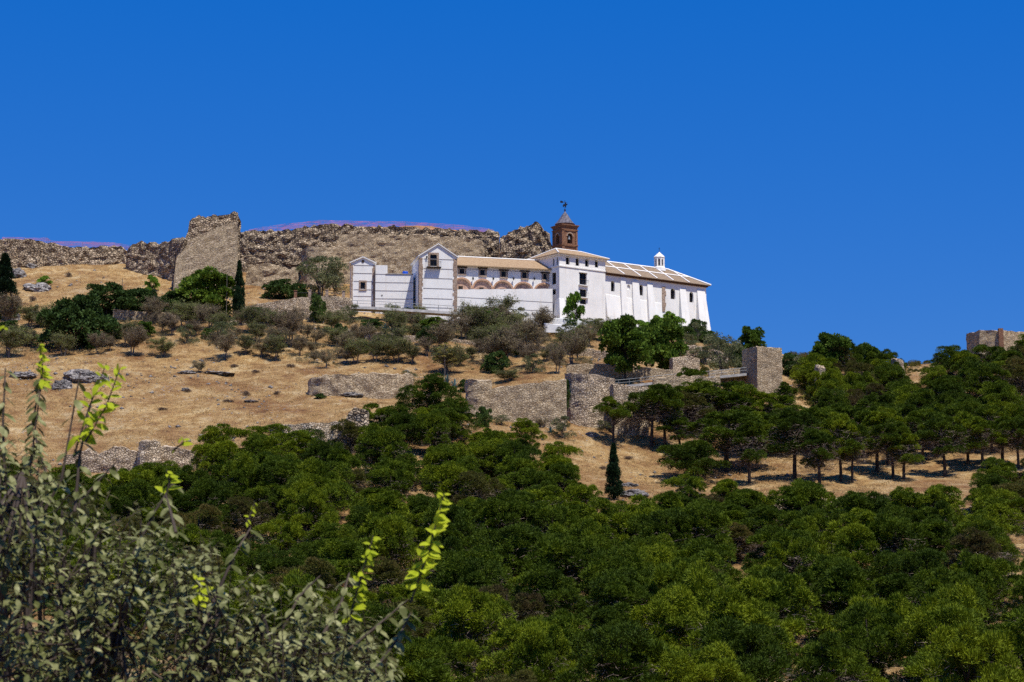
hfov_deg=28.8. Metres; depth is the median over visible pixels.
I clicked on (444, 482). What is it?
pine tree
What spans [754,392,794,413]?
pine tree
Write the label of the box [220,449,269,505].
pine tree
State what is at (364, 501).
pine tree
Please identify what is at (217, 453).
pine tree
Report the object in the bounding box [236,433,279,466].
pine tree
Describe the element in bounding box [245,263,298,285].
castle wall
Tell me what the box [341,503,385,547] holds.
pine tree
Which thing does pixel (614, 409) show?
pine tree
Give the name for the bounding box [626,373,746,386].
path
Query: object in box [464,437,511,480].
pine tree
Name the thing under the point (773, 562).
pine tree
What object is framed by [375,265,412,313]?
link building
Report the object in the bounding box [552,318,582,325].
white wall
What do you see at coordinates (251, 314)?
almond tree
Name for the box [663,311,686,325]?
bright shrub
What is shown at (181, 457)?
ruined wall
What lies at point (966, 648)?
pine tree
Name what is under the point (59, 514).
pine tree
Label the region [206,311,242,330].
almond tree
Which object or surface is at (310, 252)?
round bastion
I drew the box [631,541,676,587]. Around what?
pine tree
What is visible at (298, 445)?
pine tree
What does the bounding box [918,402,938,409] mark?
pine tree
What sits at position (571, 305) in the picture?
bright shrub
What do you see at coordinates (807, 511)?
pine tree
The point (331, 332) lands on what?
almond tree
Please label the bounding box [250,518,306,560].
pine tree
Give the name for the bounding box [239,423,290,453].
pine tree
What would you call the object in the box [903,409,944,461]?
pine tree
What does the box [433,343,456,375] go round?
agave flower stalk
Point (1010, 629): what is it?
pine tree
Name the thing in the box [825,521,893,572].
pine tree
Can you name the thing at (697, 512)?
pine tree
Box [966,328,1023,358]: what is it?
ruined tower
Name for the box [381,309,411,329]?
almond tree
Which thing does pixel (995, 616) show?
undergrowth
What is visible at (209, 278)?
leafy tree
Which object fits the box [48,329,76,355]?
almond tree
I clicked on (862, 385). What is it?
pine tree
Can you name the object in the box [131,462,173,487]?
pine tree
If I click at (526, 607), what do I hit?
pine tree
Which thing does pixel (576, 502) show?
pine tree
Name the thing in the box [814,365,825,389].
ruined stub
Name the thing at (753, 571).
pine tree
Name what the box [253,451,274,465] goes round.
pine tree
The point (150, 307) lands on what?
almond tree
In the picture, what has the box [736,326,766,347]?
leafy tree
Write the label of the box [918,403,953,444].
pine tree
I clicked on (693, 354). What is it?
wall
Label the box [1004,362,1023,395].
pine tree
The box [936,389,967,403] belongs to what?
pine tree
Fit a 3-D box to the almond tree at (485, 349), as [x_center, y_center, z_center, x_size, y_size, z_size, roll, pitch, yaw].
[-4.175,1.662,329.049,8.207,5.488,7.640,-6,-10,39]
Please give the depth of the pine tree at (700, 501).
222.06 m
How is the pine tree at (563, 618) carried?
on the hillside
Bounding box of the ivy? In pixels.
[566,380,570,407]
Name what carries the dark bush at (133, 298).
on the hillside
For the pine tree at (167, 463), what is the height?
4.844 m
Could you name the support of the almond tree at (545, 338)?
on the hillside
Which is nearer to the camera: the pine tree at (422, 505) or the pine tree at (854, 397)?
the pine tree at (422, 505)
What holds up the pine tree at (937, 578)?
on the hillside
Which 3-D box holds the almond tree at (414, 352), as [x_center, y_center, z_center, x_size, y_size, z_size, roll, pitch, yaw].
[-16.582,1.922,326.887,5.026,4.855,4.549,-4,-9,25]
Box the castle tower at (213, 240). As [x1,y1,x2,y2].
[173,211,240,288]
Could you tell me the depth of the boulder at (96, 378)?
306.32 m
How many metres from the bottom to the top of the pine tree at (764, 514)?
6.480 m
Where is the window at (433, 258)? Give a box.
[430,255,436,265]
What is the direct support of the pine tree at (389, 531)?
on the hillside
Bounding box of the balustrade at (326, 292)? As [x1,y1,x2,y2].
[294,290,344,297]
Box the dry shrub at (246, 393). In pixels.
[241,390,250,395]
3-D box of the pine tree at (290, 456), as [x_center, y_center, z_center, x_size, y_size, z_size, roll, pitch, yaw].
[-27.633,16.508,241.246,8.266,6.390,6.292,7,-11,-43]
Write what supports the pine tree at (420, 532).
on the hillside
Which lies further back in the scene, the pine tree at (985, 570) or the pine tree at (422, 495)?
the pine tree at (422, 495)
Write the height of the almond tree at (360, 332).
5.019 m
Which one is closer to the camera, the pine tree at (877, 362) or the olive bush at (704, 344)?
the pine tree at (877, 362)
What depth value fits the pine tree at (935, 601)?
165.40 m
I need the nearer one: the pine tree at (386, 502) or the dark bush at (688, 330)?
the pine tree at (386, 502)
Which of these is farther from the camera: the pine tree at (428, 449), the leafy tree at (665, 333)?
the leafy tree at (665, 333)
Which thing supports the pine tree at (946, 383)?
on the hillside
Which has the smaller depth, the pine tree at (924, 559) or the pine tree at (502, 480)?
the pine tree at (924, 559)
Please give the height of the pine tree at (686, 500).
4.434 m
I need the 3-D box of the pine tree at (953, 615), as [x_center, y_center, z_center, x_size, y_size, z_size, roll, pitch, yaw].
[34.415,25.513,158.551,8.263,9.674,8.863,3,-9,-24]
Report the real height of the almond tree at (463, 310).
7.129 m
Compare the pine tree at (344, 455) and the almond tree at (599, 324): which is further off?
the almond tree at (599, 324)
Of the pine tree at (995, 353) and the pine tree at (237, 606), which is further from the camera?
the pine tree at (995, 353)
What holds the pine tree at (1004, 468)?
on the hillside
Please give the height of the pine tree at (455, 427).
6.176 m
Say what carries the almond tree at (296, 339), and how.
on the hillside
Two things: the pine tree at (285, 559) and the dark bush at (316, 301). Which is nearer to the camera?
the pine tree at (285, 559)
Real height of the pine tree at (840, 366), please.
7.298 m
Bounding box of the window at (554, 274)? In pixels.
[553,273,555,283]
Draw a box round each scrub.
[0,314,595,370]
[347,312,596,343]
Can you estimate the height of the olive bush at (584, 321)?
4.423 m
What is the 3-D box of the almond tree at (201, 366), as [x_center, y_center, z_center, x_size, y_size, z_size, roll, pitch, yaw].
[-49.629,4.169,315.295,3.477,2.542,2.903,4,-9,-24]
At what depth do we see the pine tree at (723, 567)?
207.57 m
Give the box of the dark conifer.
[0,252,19,297]
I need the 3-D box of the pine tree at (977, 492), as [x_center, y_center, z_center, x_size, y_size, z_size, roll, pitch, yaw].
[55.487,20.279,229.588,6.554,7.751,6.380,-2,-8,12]
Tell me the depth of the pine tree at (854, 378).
325.35 m
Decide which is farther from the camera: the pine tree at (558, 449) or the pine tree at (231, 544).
the pine tree at (558, 449)
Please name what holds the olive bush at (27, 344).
on the hillside
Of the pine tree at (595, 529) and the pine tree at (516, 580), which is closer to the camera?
the pine tree at (516, 580)
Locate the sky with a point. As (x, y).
(854, 169)
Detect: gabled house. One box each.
[349,256,375,312]
[410,243,458,322]
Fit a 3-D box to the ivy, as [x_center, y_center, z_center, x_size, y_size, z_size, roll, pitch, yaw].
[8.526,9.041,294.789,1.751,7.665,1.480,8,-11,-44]
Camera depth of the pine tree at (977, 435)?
278.75 m
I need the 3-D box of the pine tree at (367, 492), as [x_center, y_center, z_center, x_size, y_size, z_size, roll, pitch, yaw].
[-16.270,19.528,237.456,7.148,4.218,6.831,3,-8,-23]
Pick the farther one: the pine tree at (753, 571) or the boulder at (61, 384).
the boulder at (61, 384)
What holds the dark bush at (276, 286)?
on the hillside
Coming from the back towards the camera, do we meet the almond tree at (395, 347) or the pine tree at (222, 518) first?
the almond tree at (395, 347)
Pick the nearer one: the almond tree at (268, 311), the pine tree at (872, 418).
the pine tree at (872, 418)
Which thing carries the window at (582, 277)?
in the church
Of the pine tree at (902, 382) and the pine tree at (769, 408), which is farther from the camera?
the pine tree at (902, 382)
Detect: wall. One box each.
[0,238,126,267]
[63,446,137,472]
[113,309,175,319]
[125,237,184,280]
[161,445,195,467]
[176,308,210,321]
[208,320,275,326]
[239,223,499,274]
[244,298,296,313]
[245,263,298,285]
[269,421,346,453]
[297,296,352,320]
[307,372,413,398]
[335,234,484,283]
[346,407,368,452]
[349,330,594,356]
[457,289,552,323]
[489,379,566,430]
[499,221,551,258]
[544,323,575,332]
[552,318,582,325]
[566,364,672,379]
[592,350,627,358]
[610,384,648,435]
[652,375,720,419]
[669,356,699,376]
[680,345,727,364]
[708,368,742,382]
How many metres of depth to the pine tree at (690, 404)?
296.68 m
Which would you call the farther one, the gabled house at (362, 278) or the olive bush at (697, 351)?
the gabled house at (362, 278)
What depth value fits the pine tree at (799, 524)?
218.56 m
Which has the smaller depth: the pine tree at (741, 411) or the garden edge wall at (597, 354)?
the pine tree at (741, 411)
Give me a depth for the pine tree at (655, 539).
210.96 m
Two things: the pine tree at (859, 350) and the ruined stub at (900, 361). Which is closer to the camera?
the ruined stub at (900, 361)
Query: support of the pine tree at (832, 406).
on the hillside
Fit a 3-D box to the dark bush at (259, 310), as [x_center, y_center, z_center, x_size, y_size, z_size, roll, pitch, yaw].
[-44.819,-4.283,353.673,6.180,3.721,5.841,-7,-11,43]
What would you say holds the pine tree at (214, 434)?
on the hillside
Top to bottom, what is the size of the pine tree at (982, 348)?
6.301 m
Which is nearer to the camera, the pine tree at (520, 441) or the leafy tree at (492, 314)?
the pine tree at (520, 441)
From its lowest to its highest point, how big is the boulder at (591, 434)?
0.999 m
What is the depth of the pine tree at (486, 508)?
225.05 m
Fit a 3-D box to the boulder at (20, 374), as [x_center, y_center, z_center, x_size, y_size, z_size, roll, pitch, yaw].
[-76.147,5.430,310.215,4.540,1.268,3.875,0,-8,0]
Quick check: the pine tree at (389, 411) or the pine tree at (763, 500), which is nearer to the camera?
the pine tree at (763, 500)
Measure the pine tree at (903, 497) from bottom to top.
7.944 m
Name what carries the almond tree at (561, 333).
on the hillside
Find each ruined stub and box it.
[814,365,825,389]
[891,358,904,371]
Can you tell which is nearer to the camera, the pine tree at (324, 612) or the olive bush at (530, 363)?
the pine tree at (324, 612)
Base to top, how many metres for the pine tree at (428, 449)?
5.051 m
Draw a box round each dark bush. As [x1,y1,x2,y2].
[0,297,21,319]
[0,320,22,338]
[33,293,121,349]
[85,281,126,314]
[101,322,122,338]
[111,287,167,310]
[152,290,191,312]
[200,328,214,338]
[253,307,273,322]
[260,278,300,298]
[288,283,306,297]
[309,293,326,322]
[314,393,326,398]
[332,323,347,331]
[360,319,385,327]
[415,325,437,343]
[457,379,467,390]
[474,406,492,426]
[479,350,510,373]
[484,330,497,346]
[563,317,577,325]
[681,326,697,340]
[687,319,707,340]
[699,330,719,343]
[732,347,741,367]
[782,353,797,375]
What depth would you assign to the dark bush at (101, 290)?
356.95 m
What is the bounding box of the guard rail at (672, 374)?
[618,367,746,384]
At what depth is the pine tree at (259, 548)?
210.56 m
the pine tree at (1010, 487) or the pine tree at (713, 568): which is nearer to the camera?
the pine tree at (713, 568)
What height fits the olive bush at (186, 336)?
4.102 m
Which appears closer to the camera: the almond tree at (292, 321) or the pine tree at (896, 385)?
the pine tree at (896, 385)
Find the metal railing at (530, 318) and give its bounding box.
[352,300,551,321]
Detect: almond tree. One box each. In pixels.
[0,291,31,320]
[0,324,40,357]
[16,302,40,328]
[29,330,38,345]
[30,297,61,332]
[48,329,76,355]
[86,331,110,353]
[106,336,118,351]
[108,319,143,346]
[119,324,149,355]
[138,295,169,324]
[146,310,176,330]
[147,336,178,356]
[159,310,180,335]
[163,297,202,330]
[185,303,214,320]
[185,319,206,335]
[189,360,207,372]
[193,302,223,327]
[199,327,243,359]
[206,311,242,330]
[230,308,246,324]
[231,327,242,339]
[235,305,268,326]
[236,330,255,354]
[245,321,268,342]
[251,335,272,356]
[257,306,274,325]
[259,325,300,343]
[263,333,286,360]
[266,309,286,327]
[269,306,311,346]
[281,305,299,314]
[287,335,307,355]
[297,321,315,336]
[300,340,321,350]
[305,328,325,342]
[309,349,320,362]
[316,309,352,327]
[316,349,333,368]
[322,323,353,344]
[332,329,362,350]
[337,348,354,363]
[340,335,367,363]
[345,322,373,339]
[363,339,384,362]
[365,326,376,334]
[371,333,386,350]
[375,323,409,351]
[377,334,413,362]
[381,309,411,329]
[400,321,421,335]
[400,339,423,363]
[404,312,424,324]
[412,303,426,316]
[413,311,431,325]
[418,336,433,355]
[420,321,462,346]
[423,338,473,373]
[436,317,457,328]
[445,310,476,338]
[447,299,482,318]
[463,345,476,355]
[464,324,493,348]
[464,335,497,354]
[468,304,502,328]
[480,290,519,311]
[482,323,512,332]
[483,303,515,325]
[483,324,524,363]
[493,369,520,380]
[496,309,524,331]
[501,317,546,345]
[511,337,544,366]
[531,303,558,325]
[531,332,550,349]
[536,418,548,425]
[538,347,553,360]
[545,341,568,373]
[552,324,590,364]
[554,330,572,345]
[569,341,590,357]
[572,322,597,346]
[590,315,610,334]
[683,333,694,342]
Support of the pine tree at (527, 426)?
on the hillside
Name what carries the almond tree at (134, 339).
on the hillside
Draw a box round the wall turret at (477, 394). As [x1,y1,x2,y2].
[464,379,491,417]
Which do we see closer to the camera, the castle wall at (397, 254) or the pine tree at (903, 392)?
the pine tree at (903, 392)
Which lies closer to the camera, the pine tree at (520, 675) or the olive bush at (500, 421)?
the pine tree at (520, 675)
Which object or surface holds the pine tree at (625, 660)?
on the hillside
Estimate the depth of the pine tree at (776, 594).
174.78 m
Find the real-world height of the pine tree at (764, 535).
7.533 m
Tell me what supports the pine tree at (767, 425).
on the hillside
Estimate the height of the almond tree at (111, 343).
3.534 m
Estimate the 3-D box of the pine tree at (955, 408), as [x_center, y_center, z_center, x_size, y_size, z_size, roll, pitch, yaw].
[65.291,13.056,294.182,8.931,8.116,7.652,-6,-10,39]
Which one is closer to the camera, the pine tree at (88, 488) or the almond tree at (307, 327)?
the pine tree at (88, 488)
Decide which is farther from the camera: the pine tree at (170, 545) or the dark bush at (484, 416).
the dark bush at (484, 416)
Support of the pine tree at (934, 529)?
on the hillside
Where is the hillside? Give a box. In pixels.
[0,225,1023,681]
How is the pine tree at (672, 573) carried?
on the hillside
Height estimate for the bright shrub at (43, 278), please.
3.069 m
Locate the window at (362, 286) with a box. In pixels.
[360,282,364,288]
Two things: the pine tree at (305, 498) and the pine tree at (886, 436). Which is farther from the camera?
the pine tree at (886, 436)
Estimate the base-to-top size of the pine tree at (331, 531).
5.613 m
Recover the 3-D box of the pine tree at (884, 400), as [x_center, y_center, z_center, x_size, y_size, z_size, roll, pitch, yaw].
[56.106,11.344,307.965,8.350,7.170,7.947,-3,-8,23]
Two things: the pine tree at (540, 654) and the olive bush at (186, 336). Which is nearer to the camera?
the pine tree at (540, 654)
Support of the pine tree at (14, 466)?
on the hillside
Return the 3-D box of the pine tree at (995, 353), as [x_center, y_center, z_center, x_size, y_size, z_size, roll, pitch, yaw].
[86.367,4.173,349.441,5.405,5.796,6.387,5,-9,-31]
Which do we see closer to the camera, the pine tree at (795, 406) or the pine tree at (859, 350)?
the pine tree at (795, 406)
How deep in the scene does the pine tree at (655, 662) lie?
149.81 m
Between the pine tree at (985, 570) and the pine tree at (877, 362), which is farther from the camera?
the pine tree at (877, 362)
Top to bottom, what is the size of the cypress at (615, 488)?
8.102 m
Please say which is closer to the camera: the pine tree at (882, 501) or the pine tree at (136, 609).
the pine tree at (136, 609)
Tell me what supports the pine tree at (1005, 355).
on the hillside
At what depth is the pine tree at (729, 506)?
231.97 m
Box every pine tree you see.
[1,458,18,488]
[7,540,61,596]
[11,463,37,480]
[34,485,73,530]
[36,472,83,502]
[36,530,89,586]
[42,509,99,538]
[48,463,90,496]
[51,554,137,631]
[64,553,144,627]
[66,504,124,548]
[69,483,125,505]
[77,495,113,515]
[79,473,110,489]
[93,467,161,507]
[97,538,149,555]
[101,478,162,535]
[109,538,182,583]
[115,515,166,543]
[127,558,198,637]
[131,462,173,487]
[131,504,176,538]
[148,460,180,475]
[149,489,200,526]
[153,523,218,562]
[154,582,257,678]
[157,463,215,496]
[166,503,224,546]
[169,546,225,585]
[178,476,242,518]
[189,439,238,481]
[192,504,239,539]
[197,423,251,458]
[205,464,237,500]
[207,530,257,576]
[209,570,272,605]
[213,576,274,663]
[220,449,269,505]
[222,496,274,538]
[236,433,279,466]
[237,540,280,574]
[238,456,298,504]
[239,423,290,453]
[244,482,290,519]
[247,547,307,577]
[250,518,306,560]
[251,572,283,592]
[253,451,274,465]
[253,590,280,639]
[254,556,338,609]
[257,567,340,655]
[265,429,317,459]
[265,452,303,482]
[266,613,371,681]
[269,485,340,541]
[275,472,353,530]
[277,649,342,681]
[280,428,325,454]
[286,456,365,517]
[290,538,333,562]
[296,437,351,472]
[301,520,360,554]
[302,558,359,602]
[309,607,377,680]
[318,536,386,587]
[325,447,375,485]
[326,587,378,629]
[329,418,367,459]
[339,468,370,500]
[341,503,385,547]
[348,498,374,522]
[352,556,407,603]
[353,422,401,461]
[355,511,419,573]
[355,600,424,674]
[356,427,412,471]
[356,487,402,505]
[356,490,421,541]
[362,403,407,431]
[362,598,434,666]
[365,465,414,494]
[366,457,417,494]
[370,579,429,617]
[370,637,451,680]
[375,513,426,564]
[376,404,416,431]
[384,411,426,450]
[384,657,457,681]
[386,452,429,484]
[392,586,464,633]
[393,372,461,410]
[402,494,445,527]
[407,492,434,527]
[412,407,435,424]
[412,506,471,543]
[412,536,464,586]
[413,521,472,573]
[414,500,489,549]
[415,407,472,440]
[415,409,451,454]
[415,635,493,681]
[418,460,473,504]
[420,443,457,469]
[422,441,482,480]
[424,583,517,671]
[429,395,485,432]
[429,543,515,593]
[430,552,518,616]
[449,455,490,491]
[449,470,505,505]
[456,496,492,511]
[456,497,486,523]
[464,431,482,445]
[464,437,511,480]
[465,521,552,594]
[465,616,511,673]
[468,493,531,541]
[473,583,547,649]
[474,617,577,681]
[474,668,537,681]
[476,427,515,458]
[485,475,515,495]
[486,440,542,477]
[494,454,545,490]
[495,488,543,530]
[502,623,577,681]
[507,571,567,613]
[508,563,590,616]
[508,607,596,679]
[509,530,552,556]
[510,417,548,439]
[511,434,541,459]
[515,532,608,604]
[518,469,563,500]
[521,484,573,520]
[526,500,578,533]
[536,518,628,583]
[537,454,579,492]
[539,440,583,479]
[545,461,584,496]
[551,499,586,517]
[555,620,672,681]
[559,483,603,512]
[562,496,627,545]
[565,512,624,547]
[570,565,650,619]
[575,601,636,655]
[576,541,656,619]
[579,572,655,625]
[589,634,668,681]
[592,396,637,442]
[605,500,636,525]
[611,506,653,553]
[618,493,676,542]
[621,507,698,552]
[622,640,688,680]
[626,383,673,446]
[629,582,707,660]
[631,532,676,568]
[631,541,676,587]
[639,383,689,445]
[642,556,711,615]
[649,564,733,647]
[653,490,684,531]
[655,439,731,479]
[656,416,701,443]
[656,640,755,681]
[660,473,707,503]
[662,563,724,588]
[668,497,734,543]
[669,538,742,583]
[671,501,736,559]
[671,550,745,577]
[673,381,722,418]
[674,494,694,507]
[675,390,716,430]
[675,616,794,681]
[676,367,707,376]
[682,547,738,587]
[683,585,798,681]
[685,409,763,471]
[692,378,732,406]
[694,382,742,410]
[698,493,724,504]
[702,509,747,544]
[709,478,740,503]
[714,383,773,413]
[714,394,755,424]
[718,501,752,519]
[719,522,766,561]
[720,409,760,456]
[723,488,764,527]
[724,380,747,394]
[725,420,769,483]
[730,504,791,547]
[732,419,780,468]
[733,572,837,656]
[736,565,784,592]
[740,524,813,570]
[745,607,792,667]
[746,491,780,509]
[752,411,769,442]
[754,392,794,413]
[754,558,786,572]
[756,565,830,637]
[760,409,801,456]
[761,406,827,479]
[762,529,821,587]
[765,480,842,526]
[771,515,825,563]
[772,398,808,411]
[773,381,798,403]
[776,505,830,545]
[779,477,836,526]
[781,631,866,681]
[789,352,846,388]
[795,407,820,452]
[799,430,839,483]
[801,640,888,681]
[802,369,851,399]
[802,408,848,441]
[806,553,863,619]
[807,403,851,445]
[808,550,864,576]
[810,387,851,408]
[812,562,885,638]
[813,378,848,403]
[814,507,898,565]
[816,490,878,530]
[819,411,865,481]
[823,600,915,681]
[825,345,855,373]
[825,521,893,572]
[828,405,869,423]
[831,339,865,367]
[831,494,847,523]
[832,421,869,482]
[834,592,925,679]
[836,609,891,663]
[842,370,882,392]
[844,359,879,382]
[846,382,888,408]
[849,381,883,404]
[852,410,880,455]
[853,392,895,412]
[859,411,898,471]
[861,348,907,371]
[862,491,920,539]
[863,549,917,589]
[865,403,904,423]
[865,511,929,569]
[866,406,906,464]
[868,364,909,391]
[869,419,916,477]
[869,572,918,603]
[870,358,890,374]
[877,362,908,381]
[880,433,925,479]
[883,381,915,396]
[884,485,925,538]
[886,379,920,391]
[886,547,948,595]
[889,601,981,677]
[891,384,935,404]
[899,404,919,448]
[899,651,991,681]
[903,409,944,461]
[904,388,936,407]
[904,517,955,562]
[907,483,969,526]
[907,566,993,628]
[908,500,960,539]
[909,579,988,652]
[915,413,972,476]
[916,364,947,387]
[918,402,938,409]
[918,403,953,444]
[921,378,937,395]
[921,620,1023,681]
[926,411,952,457]
[928,344,969,375]
[931,374,967,402]
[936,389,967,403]
[940,403,979,450]
[942,411,989,463]
[942,515,1021,557]
[942,526,1020,583]
[943,394,987,413]
[947,398,981,414]
[948,550,1013,622]
[950,350,979,373]
[950,356,979,383]
[957,360,989,397]
[957,509,1012,551]
[961,362,1015,394]
[961,416,1010,467]
[962,473,1023,508]
[963,493,1023,543]
[966,484,1019,537]
[970,456,1018,489]
[970,479,1023,524]
[971,343,1005,362]
[974,404,1010,451]
[977,386,1009,402]
[979,380,1023,406]
[981,608,1023,681]
[983,415,1022,461]
[987,399,1014,420]
[989,350,1009,361]
[990,360,1010,379]
[991,405,1014,416]
[991,559,1023,605]
[993,349,1023,365]
[993,415,1023,468]
[998,355,1023,386]
[1000,579,1023,621]
[1003,402,1023,431]
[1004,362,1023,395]
[1007,333,1023,351]
[1008,599,1023,634]
[1010,458,1023,482]
[1012,559,1023,603]
[1014,345,1023,356]
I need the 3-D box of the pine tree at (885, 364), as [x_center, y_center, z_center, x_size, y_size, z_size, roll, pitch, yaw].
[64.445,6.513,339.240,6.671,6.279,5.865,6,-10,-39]
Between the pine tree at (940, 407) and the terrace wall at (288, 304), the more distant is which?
the terrace wall at (288, 304)
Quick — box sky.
[0,0,1023,363]
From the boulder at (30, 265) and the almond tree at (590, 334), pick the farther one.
the boulder at (30, 265)
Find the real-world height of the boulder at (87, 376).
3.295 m
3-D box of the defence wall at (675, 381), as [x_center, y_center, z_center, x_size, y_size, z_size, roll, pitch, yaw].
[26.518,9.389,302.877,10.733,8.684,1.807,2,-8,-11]
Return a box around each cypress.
[230,260,245,318]
[604,443,624,499]
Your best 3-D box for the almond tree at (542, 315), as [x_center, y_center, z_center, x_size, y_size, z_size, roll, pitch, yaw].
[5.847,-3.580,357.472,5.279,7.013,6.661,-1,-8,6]
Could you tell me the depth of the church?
384.89 m
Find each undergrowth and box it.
[7,434,1023,681]
[689,344,1023,445]
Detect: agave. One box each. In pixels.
[444,373,453,383]
[449,379,458,387]
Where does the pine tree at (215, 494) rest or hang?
on the hillside
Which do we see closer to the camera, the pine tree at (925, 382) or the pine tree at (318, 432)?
the pine tree at (318, 432)
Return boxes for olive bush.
[16,325,37,345]
[176,324,199,342]
[206,321,235,341]
[291,255,348,295]
[323,263,349,295]
[340,304,366,322]
[383,303,399,318]
[400,370,417,379]
[493,414,509,424]
[511,307,528,320]
[521,353,545,372]
[551,415,576,438]
[555,323,574,337]
[578,317,594,329]
[595,420,611,428]
[683,339,699,345]
[687,346,712,363]
[692,321,706,339]
[698,331,744,372]
[702,338,727,349]
[788,355,801,370]
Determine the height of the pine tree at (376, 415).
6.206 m
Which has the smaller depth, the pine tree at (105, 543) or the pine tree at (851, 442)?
the pine tree at (105, 543)
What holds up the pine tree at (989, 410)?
on the hillside
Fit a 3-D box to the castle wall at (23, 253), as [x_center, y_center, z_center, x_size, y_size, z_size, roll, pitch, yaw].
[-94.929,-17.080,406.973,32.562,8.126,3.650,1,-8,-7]
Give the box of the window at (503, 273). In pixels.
[501,271,505,276]
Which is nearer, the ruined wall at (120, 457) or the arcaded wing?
the ruined wall at (120, 457)
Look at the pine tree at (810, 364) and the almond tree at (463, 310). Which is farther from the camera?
the almond tree at (463, 310)
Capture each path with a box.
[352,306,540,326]
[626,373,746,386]
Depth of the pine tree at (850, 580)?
181.62 m
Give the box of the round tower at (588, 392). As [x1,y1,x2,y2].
[565,373,614,427]
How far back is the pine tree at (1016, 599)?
184.72 m
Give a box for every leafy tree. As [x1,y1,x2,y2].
[0,325,451,681]
[137,321,155,335]
[174,265,235,315]
[419,316,446,332]
[481,308,505,326]
[596,312,654,381]
[641,315,688,369]
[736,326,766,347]
[809,332,851,366]
[850,342,879,372]
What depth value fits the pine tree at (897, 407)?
295.65 m
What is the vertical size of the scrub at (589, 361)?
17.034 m
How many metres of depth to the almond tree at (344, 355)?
324.98 m
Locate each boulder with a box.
[1,313,20,320]
[9,371,36,377]
[10,268,26,278]
[23,282,51,291]
[26,263,36,268]
[51,379,72,389]
[62,369,96,382]
[93,374,109,382]
[177,370,195,373]
[204,371,234,374]
[341,392,362,396]
[585,432,597,436]
[620,489,648,497]
[622,482,638,486]
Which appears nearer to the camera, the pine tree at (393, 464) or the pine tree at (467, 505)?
the pine tree at (467, 505)
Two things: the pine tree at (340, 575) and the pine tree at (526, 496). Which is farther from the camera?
the pine tree at (526, 496)
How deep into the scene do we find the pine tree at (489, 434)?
261.78 m
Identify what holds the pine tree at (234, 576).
on the hillside
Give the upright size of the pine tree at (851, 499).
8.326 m
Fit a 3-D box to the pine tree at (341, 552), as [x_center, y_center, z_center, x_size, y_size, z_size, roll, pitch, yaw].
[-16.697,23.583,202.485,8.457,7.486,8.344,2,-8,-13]
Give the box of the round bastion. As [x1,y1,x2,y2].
[300,247,343,288]
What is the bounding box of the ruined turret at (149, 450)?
[137,440,160,473]
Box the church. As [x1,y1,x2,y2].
[528,201,710,331]
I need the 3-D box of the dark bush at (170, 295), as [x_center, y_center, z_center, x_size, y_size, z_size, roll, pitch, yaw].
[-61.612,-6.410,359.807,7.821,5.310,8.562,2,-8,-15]
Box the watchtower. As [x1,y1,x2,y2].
[742,346,782,394]
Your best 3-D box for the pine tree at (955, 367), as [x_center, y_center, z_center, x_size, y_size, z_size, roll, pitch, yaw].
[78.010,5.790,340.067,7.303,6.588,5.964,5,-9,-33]
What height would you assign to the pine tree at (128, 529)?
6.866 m
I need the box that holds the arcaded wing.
[457,256,551,289]
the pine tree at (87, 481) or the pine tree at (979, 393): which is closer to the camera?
the pine tree at (87, 481)
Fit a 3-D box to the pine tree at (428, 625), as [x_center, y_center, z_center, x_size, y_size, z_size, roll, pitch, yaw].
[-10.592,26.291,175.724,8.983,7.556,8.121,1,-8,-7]
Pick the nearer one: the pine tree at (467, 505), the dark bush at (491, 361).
the pine tree at (467, 505)
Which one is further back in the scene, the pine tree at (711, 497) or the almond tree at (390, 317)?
the almond tree at (390, 317)
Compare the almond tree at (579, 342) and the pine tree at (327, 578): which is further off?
the almond tree at (579, 342)
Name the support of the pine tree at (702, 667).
on the hillside
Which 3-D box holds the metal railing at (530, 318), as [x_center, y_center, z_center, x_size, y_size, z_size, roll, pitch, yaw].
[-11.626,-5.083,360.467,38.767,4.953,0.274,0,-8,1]
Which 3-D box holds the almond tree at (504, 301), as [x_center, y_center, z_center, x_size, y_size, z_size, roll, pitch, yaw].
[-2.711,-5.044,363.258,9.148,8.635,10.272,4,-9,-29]
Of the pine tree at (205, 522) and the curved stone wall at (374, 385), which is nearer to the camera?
the pine tree at (205, 522)
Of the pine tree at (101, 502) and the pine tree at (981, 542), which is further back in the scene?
the pine tree at (101, 502)
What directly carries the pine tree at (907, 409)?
on the hillside
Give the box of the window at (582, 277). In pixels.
[579,273,585,284]
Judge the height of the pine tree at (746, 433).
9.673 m
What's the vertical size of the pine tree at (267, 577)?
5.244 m
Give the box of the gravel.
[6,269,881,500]
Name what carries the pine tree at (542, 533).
on the hillside
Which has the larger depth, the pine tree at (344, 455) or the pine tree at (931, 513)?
the pine tree at (344, 455)
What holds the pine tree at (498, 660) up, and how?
on the hillside
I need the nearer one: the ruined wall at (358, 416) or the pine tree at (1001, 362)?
the ruined wall at (358, 416)
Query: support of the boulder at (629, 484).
on the hillside
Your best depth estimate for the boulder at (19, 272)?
395.48 m
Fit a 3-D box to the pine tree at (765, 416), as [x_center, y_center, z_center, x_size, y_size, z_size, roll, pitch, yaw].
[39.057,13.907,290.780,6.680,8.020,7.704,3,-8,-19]
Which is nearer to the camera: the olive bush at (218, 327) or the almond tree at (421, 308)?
the olive bush at (218, 327)
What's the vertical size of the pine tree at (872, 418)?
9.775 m
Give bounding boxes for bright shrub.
[36,275,52,285]
[144,274,159,290]
[562,291,585,320]
[637,320,648,327]
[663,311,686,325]
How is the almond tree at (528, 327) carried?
on the hillside

